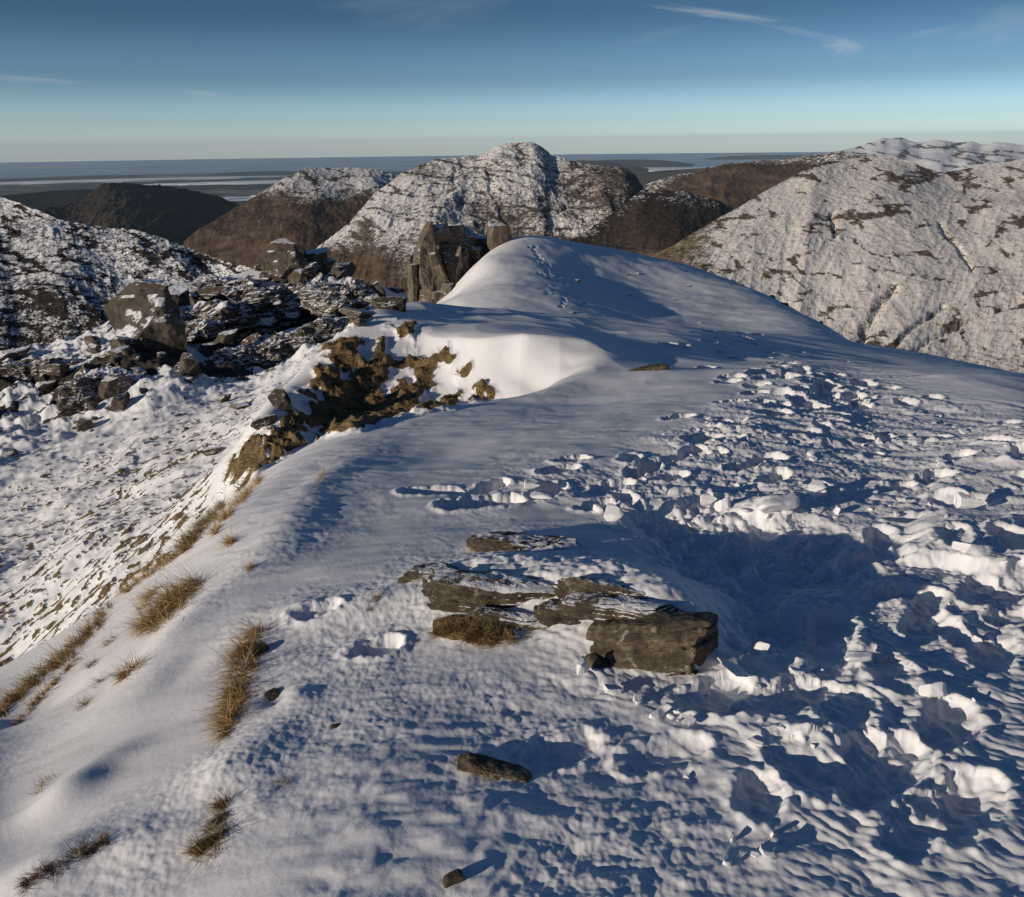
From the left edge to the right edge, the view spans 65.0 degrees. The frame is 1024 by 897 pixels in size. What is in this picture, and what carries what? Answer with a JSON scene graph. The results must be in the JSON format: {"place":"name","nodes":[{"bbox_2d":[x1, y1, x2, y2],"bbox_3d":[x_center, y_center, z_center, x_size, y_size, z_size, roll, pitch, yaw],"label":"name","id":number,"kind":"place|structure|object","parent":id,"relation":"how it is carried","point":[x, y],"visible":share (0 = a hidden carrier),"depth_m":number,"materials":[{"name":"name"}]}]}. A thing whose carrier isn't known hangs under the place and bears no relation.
{"place":"outdoors","nodes":[
{"label":"outdoors","id":0,"kind":"place"},
{"bbox_2d":[0,196,57,223],"bbox_3d":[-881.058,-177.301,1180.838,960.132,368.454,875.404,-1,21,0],"label":"snowy slope","id":1,"kind":"structure","parent":0,"point":[11,211],"depth_m":1107.50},
{"bbox_2d":[0,189,93,209],"bbox_3d":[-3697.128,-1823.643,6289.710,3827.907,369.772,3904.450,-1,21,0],"label":"forest rise","id":2,"kind":"structure","parent":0,"point":[38,200],"depth_m":6112.79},
{"bbox_2d":[0,218,251,350],"bbox_3d":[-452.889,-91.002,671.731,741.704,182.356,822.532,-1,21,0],"label":"dusted hill","id":3,"kind":"structure","parent":0,"point":[64,278],"depth_m":643.37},
{"bbox_2d":[39,182,238,245],"bbox_3d":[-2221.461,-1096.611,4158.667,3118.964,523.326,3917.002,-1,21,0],"label":"dark hill","id":4,"kind":"structure","parent":0,"point":[177,215],"depth_m":4003.66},
{"bbox_2d":[0,175,288,184],"bbox_3d":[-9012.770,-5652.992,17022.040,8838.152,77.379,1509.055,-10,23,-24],"label":"mist","id":5,"kind":"structure","parent":0,"point":[120,180],"depth_m":17004.94,"materials":[{"name":"white"}]},
{"bbox_2d":[0,171,404,204],"bbox_3d":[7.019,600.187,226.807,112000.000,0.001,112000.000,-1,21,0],"label":"lowland plain","id":6,"kind":"structure","parent":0,"point":[234,190],"depth_m":15978.64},
{"bbox_2d":[143,180,279,185],"bbox_3d":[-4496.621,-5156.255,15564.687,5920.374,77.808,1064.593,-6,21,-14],"label":"mist","id":7,"kind":"structure","parent":0,"point":[229,183],"depth_m":15026.56,"materials":[{"name":"white"}]},
{"bbox_2d":[222,196,254,201],"bbox_3d":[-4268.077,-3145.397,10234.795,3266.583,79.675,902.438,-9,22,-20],"label":"mist","id":8,"kind":"structure","parent":0,"point":[239,199],"depth_m":10300.44,"materials":[{"name":"white"}]},
{"bbox_2d":[183,167,397,268],"bbox_3d":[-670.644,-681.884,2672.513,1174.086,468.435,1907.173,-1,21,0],"label":"mountain shoulder","id":9,"kind":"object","parent":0,"point":[304,210],"visible":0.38,"depth_m":2507.32},
{"bbox_2d":[0,152,829,178],"bbox_3d":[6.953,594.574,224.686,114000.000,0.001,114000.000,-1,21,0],"label":"sea","id":10,"kind":"structure","parent":0,"point":[125,167],"depth_m":32930.73,"materials":[{"name":"liquid"}]},
{"bbox_2d":[316,142,643,294],"bbox_3d":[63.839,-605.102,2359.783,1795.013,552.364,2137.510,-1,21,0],"label":"mountain","id":11,"kind":"structure","parent":0,"point":[524,188],"depth_m":2171.89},
{"bbox_2d":[0,235,1023,896],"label":"snow ridge","id":12,"kind":"structure","parent":0,"point":[380,795],"depth_m":3.92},
{"bbox_2d":[0,347,30,361],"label":"boulder","id":13,"kind":"object","parent":12,"relation":"on","point":[16,354],"visible":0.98,"depth_m":48.30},
{"bbox_2d":[0,353,91,380],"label":"outcrop","id":14,"kind":"object","parent":12,"relation":"on","point":[25,369],"visible":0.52,"depth_m":45.01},
{"bbox_2d":[8,650,84,725],"bbox_3d":[-2.267,1.163,3.895,0.190,0.182,0.643,-1,21,0],"label":"grass tuft","id":15,"kind":"object","parent":12,"relation":"on","point":[38,697],"visible":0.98,"depth_m":3.90,"materials":[{"name":"plant"}]},
{"bbox_2d":[37,363,69,376],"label":"boulder","id":16,"kind":"object","parent":12,"relation":"on","point":[56,370],"visible":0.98,"depth_m":43.35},
{"bbox_2d":[0,597,113,717],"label":"grass tuft","id":17,"kind":"object","parent":12,"relation":"on","point":[62,655],"visible":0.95,"depth_m":4.20,"materials":[{"name":"plant"}]},
{"bbox_2d":[8,817,121,895],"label":"grass tuft","id":18,"kind":"object","parent":12,"relation":"on","point":[25,881],"visible":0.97,"depth_m":2.39,"materials":[{"name":"plant"}]},
{"bbox_2d":[74,363,94,376],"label":"boulder","id":19,"kind":"object","parent":12,"relation":"on","point":[85,368],"visible":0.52,"depth_m":40.35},
{"bbox_2d":[76,418,93,431],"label":"boulder","id":20,"kind":"object","parent":12,"relation":"on","point":[82,424],"visible":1,"depth_m":34.05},
{"bbox_2d":[85,335,99,344],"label":"boulder","id":21,"kind":"object","parent":12,"relation":"on","point":[92,339],"visible":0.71,"depth_m":48.72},
{"bbox_2d":[85,343,101,353],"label":"boulder","id":22,"kind":"object","parent":12,"relation":"on","point":[91,348],"visible":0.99,"depth_m":46.85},
{"bbox_2d":[56,366,143,417],"bbox_3d":[-18.979,-2.643,37.380,3.973,2.045,2.898,-8,22,-19],"label":"outcrop","id":23,"kind":"object","parent":12,"relation":"on","point":[75,395],"visible":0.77,"depth_m":36.24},
{"bbox_2d":[96,373,122,400],"bbox_3d":[-18.319,-2.805,36.778,1.356,1.202,0.875,-15,25,-32],"label":"boulder","id":24,"kind":"object","parent":12,"relation":"on","point":[108,388],"visible":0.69,"depth_m":36.42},
{"bbox_2d":[110,336,128,349],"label":"boulder","id":25,"kind":"object","parent":12,"relation":"on","point":[117,341],"visible":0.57,"depth_m":42.01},
{"bbox_2d":[111,391,129,411],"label":"boulder","id":26,"kind":"object","parent":12,"relation":"on","point":[119,402],"visible":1,"depth_m":34.69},
{"bbox_2d":[103,641,153,685],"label":"grass tuft","id":27,"kind":"object","parent":12,"relation":"on","point":[122,676],"visible":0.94,"depth_m":3.64,"materials":[{"name":"plant"}]},
{"bbox_2d":[135,338,149,350],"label":"boulder","id":28,"kind":"object","parent":12,"relation":"on","point":[143,344],"visible":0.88,"depth_m":42.50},
{"bbox_2d":[103,278,186,355],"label":"boulder","id":29,"kind":"object","parent":12,"relation":"on","point":[147,310],"visible":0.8,"depth_m":43.03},
{"bbox_2d":[131,574,171,613],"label":"grass tuft","id":30,"kind":"object","parent":12,"relation":"on","point":[145,595],"visible":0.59,"depth_m":4.53,"materials":[{"name":"plant"}]},
{"bbox_2d":[107,519,202,598],"bbox_3d":[-3.337,1.113,7.872,0.977,3.150,5.891,-11,23,-26],"label":"grass tuft","id":31,"kind":"object","parent":12,"relation":"on","point":[166,560],"visible":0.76,"depth_m":5.16,"materials":[{"name":"plant"}]},
{"bbox_2d":[108,560,214,642],"bbox_3d":[-1.817,0.794,4.207,0.586,0.467,0.836,-1,21,0],"label":"grass tuft","id":32,"kind":"object","parent":12,"relation":"on","point":[165,604],"visible":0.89,"depth_m":4.21,"materials":[{"name":"plant"}]},
{"bbox_2d":[168,282,190,306],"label":"boulder","id":33,"kind":"object","parent":12,"relation":"on","point":[179,292],"visible":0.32,"depth_m":54.57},
{"bbox_2d":[179,353,200,376],"bbox_3d":[-15.248,-3.806,38.055,1.118,1.467,1.091,3,9,20],"label":"boulder","id":34,"kind":"object","parent":12,"relation":"on","point":[189,365],"visible":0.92,"depth_m":37.72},
{"bbox_2d":[163,486,228,554],"bbox_3d":[-3.025,0.784,7.998,0.741,2.775,6.004,-10,23,-23],"label":"grass tuft","id":35,"kind":"object","parent":12,"relation":"on","point":[202,520],"visible":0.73,"depth_m":5.46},
{"bbox_2d":[165,775,245,878],"bbox_3d":[-0.892,1.122,2.433,0.240,0.189,0.400,-1,21,0],"label":"grass tuft","id":36,"kind":"object","parent":12,"relation":"on","point":[203,842],"visible":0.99,"depth_m":2.39,"materials":[{"name":"plant"}]},
{"bbox_2d":[198,342,213,357],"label":"boulder","id":37,"kind":"object","parent":12,"relation":"on","point":[206,350],"visible":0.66,"depth_m":49.12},
{"bbox_2d":[202,447,220,455],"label":"boulder","id":38,"kind":"object","parent":12,"relation":"on","point":[211,451],"visible":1,"depth_m":19.31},
{"bbox_2d":[198,286,230,301],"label":"boulder","id":39,"kind":"object","parent":12,"relation":"on","point":[207,294],"visible":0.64,"depth_m":57.75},
{"bbox_2d":[179,299,260,342],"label":"outcrop","id":40,"kind":"object","parent":12,"relation":"on","point":[205,321],"visible":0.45,"depth_m":51.10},
{"bbox_2d":[178,274,265,296],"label":"outcrop","id":41,"kind":"object","parent":12,"relation":"on","point":[202,282],"visible":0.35,"depth_m":59.95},
{"bbox_2d":[214,329,239,352],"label":"boulder","id":42,"kind":"object","parent":12,"relation":"on","point":[228,338],"visible":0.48,"depth_m":50.00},
{"bbox_2d":[215,522,245,550],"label":"grass tuft","id":43,"kind":"object","parent":12,"relation":"on","point":[228,540],"visible":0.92,"depth_m":4.80,"materials":[{"name":"plant"}]},
{"bbox_2d":[200,468,267,538],"bbox_3d":[-1.980,0.349,5.767,0.363,0.481,1.680,-4,21,-9],"label":"grass tuft","id":44,"kind":"object","parent":12,"relation":"on","point":[245,494],"visible":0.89,"depth_m":5.50,"materials":[{"name":"plant"}]},
{"bbox_2d":[191,595,277,749],"bbox_3d":[-1.137,0.929,3.315,0.394,0.323,1.001,-3,21,-5],"label":"grass tuft","id":45,"kind":"object","parent":12,"relation":"on","point":[226,719],"visible":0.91,"depth_m":3.25,"materials":[{"name":"plant"}]},
{"bbox_2d":[240,277,258,287],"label":"boulder","id":46,"kind":"object","parent":12,"relation":"on","point":[248,281],"visible":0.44,"depth_m":59.18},
{"bbox_2d":[240,333,261,344],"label":"boulder","id":47,"kind":"object","parent":12,"relation":"on","point":[251,339],"visible":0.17,"depth_m":50.10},
{"bbox_2d":[243,638,265,683],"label":"grass tuft","id":48,"kind":"object","parent":12,"relation":"on","point":[251,664],"visible":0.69,"depth_m":3.45,"materials":[{"name":"plant"}]},
{"bbox_2d":[218,429,292,493],"bbox_3d":[-2.926,0.199,9.054,0.697,1.620,4.058,-11,23,-25],"label":"turf patch","id":49,"kind":"object","parent":12,"relation":"on","point":[251,459],"visible":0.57,"depth_m":9.56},
{"bbox_2d":[247,643,269,658],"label":"pebble","id":50,"kind":"object","parent":12,"relation":"on","point":[263,647],"visible":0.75,"depth_m":3.52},
{"bbox_2d":[217,331,301,368],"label":"outcrop","id":51,"kind":"object","parent":12,"relation":"on","point":[273,348],"visible":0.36,"depth_m":44.62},
{"bbox_2d":[250,414,276,429],"bbox_3d":[-3.168,-0.338,10.229,0.226,0.184,0.344,19,28,41],"label":"boulder","id":52,"kind":"object","parent":12,"relation":"on","point":[258,423],"visible":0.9,"depth_m":10.15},
{"bbox_2d":[259,314,279,328],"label":"boulder","id":53,"kind":"object","parent":12,"relation":"on","point":[267,321],"visible":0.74,"depth_m":53.79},
{"bbox_2d":[264,688,280,701],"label":"pebble","id":54,"kind":"object","parent":12,"relation":"on","point":[272,694],"visible":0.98,"depth_m":3.19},
{"bbox_2d":[218,274,327,321],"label":"outcrop","id":55,"kind":"object","parent":12,"relation":"on","point":[277,300],"visible":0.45,"depth_m":55.17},
{"bbox_2d":[288,269,304,284],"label":"boulder","id":56,"kind":"object","parent":55,"relation":"on","point":[296,277],"visible":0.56,"depth_m":59.53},
{"bbox_2d":[268,386,292,412],"bbox_3d":[-3.165,-0.639,10.906,0.245,0.377,0.321,-15,25,-34],"label":"boulder","id":57,"kind":"object","parent":12,"relation":"on","point":[279,397],"visible":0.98,"depth_m":10.84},
{"bbox_2d":[261,411,301,448],"bbox_3d":[-2.836,-0.188,9.983,0.406,0.398,1.889,-2,21,-3],"label":"turf patch","id":58,"kind":"object","parent":12,"relation":"on","point":[283,426],"visible":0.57,"depth_m":10.04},
{"bbox_2d":[256,238,307,282],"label":"boulder","id":59,"kind":"object","parent":12,"relation":"on","point":[281,259],"visible":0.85,"depth_m":61.15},
{"bbox_2d":[283,309,302,320],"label":"boulder","id":60,"kind":"object","parent":12,"relation":"on","point":[293,315],"visible":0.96,"depth_m":55.35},
{"bbox_2d":[259,253,335,282],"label":"outcrop","id":61,"kind":"object","parent":12,"relation":"on","point":[310,269],"visible":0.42,"depth_m":61.89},
{"bbox_2d":[303,247,327,274],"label":"boulder","id":62,"kind":"object","parent":12,"relation":"on","point":[319,255],"visible":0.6,"depth_m":62.72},
{"bbox_2d":[285,316,349,343],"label":"outcrop","id":63,"kind":"object","parent":12,"relation":"on","point":[325,328],"visible":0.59,"depth_m":42.23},
{"bbox_2d":[314,335,364,371],"bbox_3d":[-2.805,-1.584,13.089,0.894,0.425,1.390,-1,21,0],"label":"turf patch","id":64,"kind":"object","parent":12,"relation":"on","point":[343,340],"visible":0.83,"depth_m":13.01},
{"bbox_2d":[300,276,380,317],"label":"outcrop","id":65,"kind":"object","parent":12,"relation":"on","point":[331,297],"visible":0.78,"depth_m":52.69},
{"bbox_2d":[329,262,354,279],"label":"boulder","id":66,"kind":"object","parent":12,"relation":"on","point":[342,270],"visible":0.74,"depth_m":62.11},
{"bbox_2d":[338,307,376,318],"bbox_3d":[-2.772,-2.441,14.487,0.601,0.148,0.518,0,15,-42],"label":"boulder","id":67,"kind":"object","parent":12,"relation":"on","point":[359,313],"visible":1,"depth_m":14.34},
{"bbox_2d":[297,366,421,435],"bbox_3d":[-2.057,-0.479,10.097,1.893,1.351,5.075,-1,21,0],"label":"turf patch","id":68,"kind":"object","parent":12,"relation":"on","point":[404,407],"visible":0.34,"depth_m":11.61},
{"bbox_2d":[332,354,391,408],"bbox_3d":[-2.310,-1.034,12.250,0.963,0.611,1.194,-1,21,0],"label":"turf patch","id":69,"kind":"object","parent":12,"relation":"on","point":[359,382],"visible":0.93,"depth_m":12.23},
{"bbox_2d":[350,336,387,377],"bbox_3d":[-2.252,-1.465,12.877,0.618,0.490,1.448,-1,21,0],"label":"turf patch","id":70,"kind":"object","parent":12,"relation":"on","point":[376,342],"visible":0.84,"depth_m":12.72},
{"bbox_2d":[372,297,406,311],"bbox_3d":[-2.482,-2.922,16.211,0.677,0.361,0.445,0,18,-27],"label":"boulder","id":71,"kind":"object","parent":12,"relation":"on","point":[395,303],"visible":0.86,"depth_m":16.06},
{"bbox_2d":[390,351,439,390],"bbox_3d":[-1.566,-1.241,12.623,0.940,0.486,0.903,-1,21,0],"label":"turf patch","id":72,"kind":"object","parent":12,"relation":"on","point":[435,354],"visible":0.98,"depth_m":12.71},
{"bbox_2d":[397,562,457,582],"bbox_3d":[-0.336,0.647,3.977,0.461,0.158,0.223,-3,12,5],"label":"rock slab","id":73,"kind":"object","parent":12,"relation":"on","point":[421,571],"visible":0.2,"depth_m":3.93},
{"bbox_2d":[406,221,486,302],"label":"rock crag","id":74,"kind":"structure","parent":12,"relation":"on","point":[447,256],"depth_m":49.01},
{"bbox_2d":[443,869,463,888],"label":"pebble","id":75,"kind":"object","parent":12,"relation":"on","point":[453,877],"visible":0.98,"depth_m":2.13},
{"bbox_2d":[426,605,518,654],"bbox_3d":[-0.169,0.775,3.450,0.473,0.170,0.254,10,23,25],"label":"turf clump","id":76,"kind":"object","parent":12,"relation":"on","point":[469,635],"visible":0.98,"depth_m":3.42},
{"bbox_2d":[421,568,557,612],"bbox_3d":[-0.034,0.692,3.704,0.785,0.219,0.318,4,11,8],"label":"rock slab","id":77,"kind":"object","parent":12,"relation":"on","point":[445,590],"visible":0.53,"depth_m":3.62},
{"bbox_2d":[455,752,531,782],"bbox_3d":[-0.072,1.039,2.593,0.292,0.065,0.109,12,9,17],"label":"rock flake","id":78,"kind":"object","parent":12,"relation":"on","point":[492,768],"visible":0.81,"depth_m":2.57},
{"bbox_2d":[486,223,509,252],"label":"rock pinnacle","id":79,"kind":"object","parent":12,"relation":"on","point":[497,234],"visible":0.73,"depth_m":49.99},
{"bbox_2d":[467,606,548,633],"bbox_3d":[0.054,0.773,3.512,0.517,0.115,0.166,7,14,12],"label":"rock slab","id":80,"kind":"object","parent":12,"relation":"on","point":[520,621],"visible":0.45,"depth_m":3.48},
{"bbox_2d":[466,531,581,551],"bbox_3d":[0.070,0.566,4.457,0.664,0.173,0.258,3,9,5],"label":"rock slab","id":81,"kind":"object","parent":12,"relation":"on","point":[487,541],"visible":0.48,"depth_m":4.41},
{"bbox_2d":[530,491,554,498],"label":"snow block","id":82,"kind":"object","parent":12,"relation":"on","point":[542,495],"depth_m":5.31,"materials":[{"name":"white"}]},
{"bbox_2d":[534,598,586,626],"bbox_3d":[0.267,0.727,3.482,0.354,0.127,0.168,9,16,11],"label":"rock slab","id":83,"kind":"object","parent":12,"relation":"on","point":[547,613],"visible":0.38,"depth_m":3.43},
{"bbox_2d":[577,655,589,674],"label":"snow block","id":84,"kind":"object","parent":12,"relation":"on","point":[583,667],"depth_m":3.09,"materials":[{"name":"white"}]},
{"bbox_2d":[584,652,612,668],"bbox_3d":[0.363,0.863,3.217,0.132,0.080,0.122,-12,24,-28],"label":"rock","id":85,"kind":"object","parent":12,"relation":"on","point":[595,660],"visible":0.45,"depth_m":3.18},
{"bbox_2d":[552,576,646,598],"bbox_3d":[0.412,0.651,3.526,0.490,0.152,0.191,8,12,12],"label":"rock slab","id":86,"kind":"object","parent":12,"relation":"on","point":[566,585],"visible":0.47,"depth_m":3.50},
{"bbox_2d":[603,684,622,694],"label":"snow block","id":87,"kind":"object","parent":12,"relation":"on","point":[613,689],"depth_m":3.00,"materials":[{"name":"white"}]},
{"bbox_2d":[604,503,623,520],"bbox_3d":[0.625,0.408,5.032,0.136,0.035,0.129,33,67,28],"label":"snow block","id":88,"kind":"object","parent":12,"relation":"on","point":[613,512],"depth_m":5.02,"materials":[{"name":"white"}]},
{"bbox_2d":[557,592,683,620],"bbox_3d":[0.454,0.672,3.389,0.533,0.084,0.210,2,11,14],"label":"rock slab","id":89,"kind":"object","parent":12,"relation":"on","point":[596,606],"visible":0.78,"depth_m":3.35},
{"bbox_2d":[628,363,668,370],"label":"rock","id":90,"kind":"object","parent":12,"relation":"on","point":[659,366],"visible":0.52,"depth_m":10.77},
{"bbox_2d":[586,611,718,675],"bbox_3d":[0.571,0.783,3.262,0.530,0.218,0.318,-8,4,18],"label":"rock slab","id":91,"kind":"object","parent":12,"relation":"on","point":[680,643],"visible":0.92,"depth_m":3.15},
{"bbox_2d":[667,487,682,497],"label":"snow block","id":92,"kind":"object","parent":12,"relation":"on","point":[676,492],"depth_m":5.23,"materials":[{"name":"white"}]},
{"bbox_2d":[700,490,716,504],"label":"snow block","id":93,"kind":"object","parent":12,"relation":"on","point":[706,498],"depth_m":5.35,"materials":[{"name":"white"}]},
{"bbox_2d":[714,497,730,511],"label":"snow block","id":94,"kind":"object","parent":12,"relation":"on","point":[721,504],"depth_m":5.22,"materials":[{"name":"white"}]},
{"bbox_2d":[716,656,749,676],"bbox_3d":[0.846,0.847,3.111,0.146,0.030,0.139,31,9,27],"label":"snow block","id":95,"kind":"object","parent":12,"relation":"on","point":[735,669],"depth_m":3.08,"materials":[{"name":"white"}]},
{"bbox_2d":[746,735,764,746],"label":"snow block","id":96,"kind":"object","parent":12,"relation":"on","point":[757,741],"depth_m":2.69,"materials":[{"name":"white"}]},
{"bbox_2d":[744,641,769,655],"bbox_3d":[1.002,0.815,3.281,0.025,0.062,0.099,33,-16,-34],"label":"snow block","id":97,"kind":"object","parent":12,"relation":"on","point":[759,648],"depth_m":3.27,"materials":[{"name":"white"}]},
{"bbox_2d":[759,843,777,858],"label":"snow block","id":98,"kind":"object","parent":12,"relation":"on","point":[765,851],"depth_m":2.19,"materials":[{"name":"white"}]},
{"bbox_2d":[755,494,799,512],"bbox_3d":[1.632,0.337,5.019,0.293,0.104,0.216,-8,10,-19],"label":"snow block","id":99,"kind":"object","parent":12,"relation":"on","point":[770,504],"depth_m":4.95,"materials":[{"name":"white"}]},
{"bbox_2d":[808,479,826,490],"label":"snow block","id":100,"kind":"object","parent":12,"relation":"on","point":[815,485],"depth_m":5.45,"materials":[{"name":"white"}]},
{"bbox_2d":[844,651,872,662],"bbox_3d":[1.373,0.827,3.208,0.116,0.041,0.085,-4,6,-9],"label":"snow block","id":101,"kind":"object","parent":12,"relation":"on","point":[857,656],"depth_m":3.18,"materials":[{"name":"white"}]},
{"bbox_2d":[873,648,888,662],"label":"snow block","id":102,"kind":"object","parent":12,"relation":"on","point":[879,656],"depth_m":3.32,"materials":[{"name":"white"}]},
{"bbox_2d":[918,681,946,697],"bbox_3d":[1.562,0.893,2.983,0.104,0.059,0.052,-1,21,0],"label":"snow block","id":103,"kind":"object","parent":12,"relation":"on","point":[934,689],"depth_m":2.97,"materials":[{"name":"white"}]},
{"bbox_2d":[954,491,986,508],"bbox_3d":[2.763,0.311,4.869,0.176,0.094,0.116,-2,11,-5],"label":"snow block","id":104,"kind":"object","parent":12,"relation":"on","point":[962,500],"depth_m":4.83,"materials":[{"name":"white"}]},
{"bbox_2d":[951,541,992,555],"bbox_3d":[2.382,0.504,4.152,0.177,0.076,0.133,-5,13,-11],"label":"snow block","id":105,"kind":"object","parent":12,"relation":"on","point":[975,549],"depth_m":4.11,"materials":[{"name":"white"}]},
{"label":"boulder","id":106,"kind":"object","parent":12,"relation":"on","visible":0},
{"bbox_2d":[35,380,58,390],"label":"boulder","id":107,"kind":"object","parent":106,"relation":"on","point":[44,385],"visible":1,"depth_m":40.47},
{"bbox_2d":[0,0,1023,162],"label":"sky","id":108,"kind":"structure","parent":0,"point":[81,80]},
{"bbox_2d":[574,160,648,172],"bbox_3d":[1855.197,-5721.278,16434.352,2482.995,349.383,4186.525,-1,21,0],"label":"hill","id":109,"kind":"structure","parent":0,"point":[633,169],"depth_m":15714.07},
{"bbox_2d":[597,159,692,166],"bbox_3d":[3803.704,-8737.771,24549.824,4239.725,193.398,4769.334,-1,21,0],"label":"island","id":110,"kind":"structure","parent":0,"point":[647,163],"depth_m":23517.52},
{"bbox_2d":[570,189,733,249],"bbox_3d":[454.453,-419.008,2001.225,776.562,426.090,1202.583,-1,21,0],"label":"mountain spur","id":111,"kind":"structure","parent":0,"point":[651,219],"depth_m":1941.33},
{"bbox_2d":[634,168,703,185],"bbox_3d":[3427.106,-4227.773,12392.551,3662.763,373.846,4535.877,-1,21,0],"label":"hill","id":112,"kind":"structure","parent":0,"point":[645,178],"depth_m":11848.55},
{"bbox_2d":[648,167,705,171],"bbox_3d":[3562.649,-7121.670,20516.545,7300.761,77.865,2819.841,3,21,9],"label":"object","id":113,"kind":"structure","parent":0,"point":[663,168],"depth_m":20107.41,"materials":[{"name":"white"}]},
{"bbox_2d":[707,155,804,159],"bbox_3d":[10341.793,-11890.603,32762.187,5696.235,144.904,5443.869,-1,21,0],"label":"island","id":114,"kind":"structure","parent":0,"point":[757,157],"depth_m":31780.83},
{"bbox_2d":[643,153,877,208],"bbox_3d":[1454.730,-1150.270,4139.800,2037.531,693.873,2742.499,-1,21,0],"label":"brown hill","id":115,"kind":"structure","parent":0,"point":[735,185],"depth_m":4070.76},
{"bbox_2d":[599,156,1023,372],"bbox_3d":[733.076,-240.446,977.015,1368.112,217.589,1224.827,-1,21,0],"label":"snowy hill","id":116,"kind":"structure","parent":0,"point":[891,252],"depth_m":836.14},
{"bbox_2d":[824,138,1023,171],"bbox_3d":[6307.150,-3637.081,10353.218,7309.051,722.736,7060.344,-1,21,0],"label":"snow mountain","id":117,"kind":"structure","parent":0,"point":[941,155],"depth_m":10278.27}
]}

